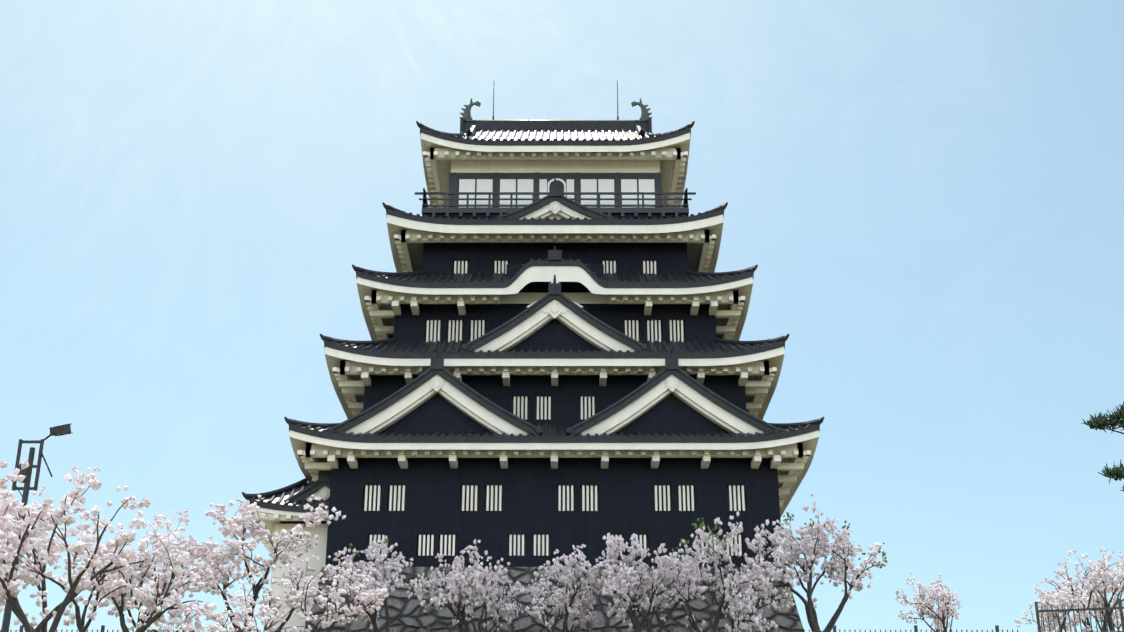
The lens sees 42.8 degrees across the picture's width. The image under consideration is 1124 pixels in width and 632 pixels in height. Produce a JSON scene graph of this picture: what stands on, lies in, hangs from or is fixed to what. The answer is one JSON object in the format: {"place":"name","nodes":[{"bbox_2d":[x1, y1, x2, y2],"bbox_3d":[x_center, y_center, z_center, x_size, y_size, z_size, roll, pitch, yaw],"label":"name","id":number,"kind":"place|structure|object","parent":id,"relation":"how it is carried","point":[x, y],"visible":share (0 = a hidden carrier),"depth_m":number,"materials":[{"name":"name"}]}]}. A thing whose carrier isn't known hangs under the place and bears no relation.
{"place":"outdoors","nodes":[
{"label":"outdoors","id":0,"kind":"place"},
{"bbox_2d":[325,214,781,566],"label":"black castle walls","id":1,"kind":"structure","parent":0,"point":[529,485],"depth_m":56.41,"materials":[{"name":"black wood"}]},
{"bbox_2d":[290,180,745,555],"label":"windows","id":2,"kind":"structure","parent":1,"relation":"in","point":[559,183],"depth_m":56.31,"materials":[{"name":"beige wood"}]},
{"bbox_2d":[303,567,803,631],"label":"stone base wall","id":3,"kind":"structure","parent":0,"point":[406,614],"depth_m":53.94,"materials":[{"name":"grey stone"}]},
{"bbox_2d":[476,120,635,120],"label":"castle ridge cap","id":4,"kind":"object","parent":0,"point":[555,120],"visible":0.08,"depth_m":71.20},
{"bbox_2d":[0,0,1123,631],"label":"sky","id":5,"kind":"structure","parent":0,"point":[926,196],"materials":[{"name":"blue"}]},
{"bbox_3d":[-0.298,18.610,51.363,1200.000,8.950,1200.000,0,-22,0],"label":"ground","id":6,"kind":"structure","parent":0,"visible":0},
{"bbox_2d":[1,423,71,631],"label":"floodlight pole","id":7,"kind":"object","parent":6,"relation":"on","point":[61,430],"visible":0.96,"depth_m":40.90,"materials":[{"name":"metal"}]},
{"bbox_2d":[251,133,818,631],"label":"white plaster trim","id":8,"kind":"structure","parent":6,"relation":"on","point":[553,159],"depth_m":58.33,"materials":[{"name":"beige paint"}]},
{"bbox_2d":[242,118,824,523],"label":"tiled roofs","id":9,"kind":"structure","parent":8,"relation":"on","point":[290,498],"depth_m":58.59,"materials":[{"name":"black tile"}]},
{"bbox_2d":[492,81,618,119],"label":"lightning rods","id":10,"kind":"object","parent":9,"relation":"on","point":[617,103],"visible":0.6,"depth_m":71.62,"materials":[{"name":"grey metal"}]},
{"bbox_2d":[459,98,652,121],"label":"roof fish ornaments","id":11,"kind":"object","parent":9,"relation":"on","point":[467,117],"visible":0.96,"depth_m":71.41},
{"bbox_2d":[260,139,818,537],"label":"roof eaves","id":12,"kind":"object","parent":8,"relation":"attached to","point":[666,171],"visible":0.02,"depth_m":62.66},
{"bbox_2d":[415,172,695,217],"bbox_3d":[-0.300,-3.662,68.861,12.600,3.020,10.800,0,-22,0],"label":"balcony railing","id":13,"kind":"object","parent":8,"relation":"attached to","point":[453,206],"visible":0.23,"depth_m":64.23,"materials":[{"name":"black wood"}]},
{"bbox_2d":[459,178,654,204],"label":"windows","id":14,"kind":"structure","parent":8,"relation":"attached to","point":[526,185],"depth_m":65.40,"materials":[{"name":"white"}]},
{"bbox_2d":[0,459,1123,631],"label":"cherry blossoms","id":15,"kind":"object","parent":6,"relation":"on","point":[608,585],"depth_m":47.54,"materials":[{"name":"pink plant"}]},
{"bbox_2d":[349,512,887,620],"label":"green leaves","id":16,"kind":"object","parent":15,"relation":"attached to","point":[717,543],"visible":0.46,"depth_m":50.48,"materials":[{"name":"plant"}]},
{"bbox_2d":[0,598,1123,631],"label":"fence","id":17,"kind":"object","parent":6,"relation":"on","point":[1120,608],"visible":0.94,"depth_m":35.75,"materials":[{"name":"metal"}]},
{"bbox_2d":[1082,402,1123,490],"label":"pine tree","id":18,"kind":"object","parent":6,"relation":"on","point":[1101,422],"depth_m":41.19,"materials":[{"name":"green plant"}]}
]}

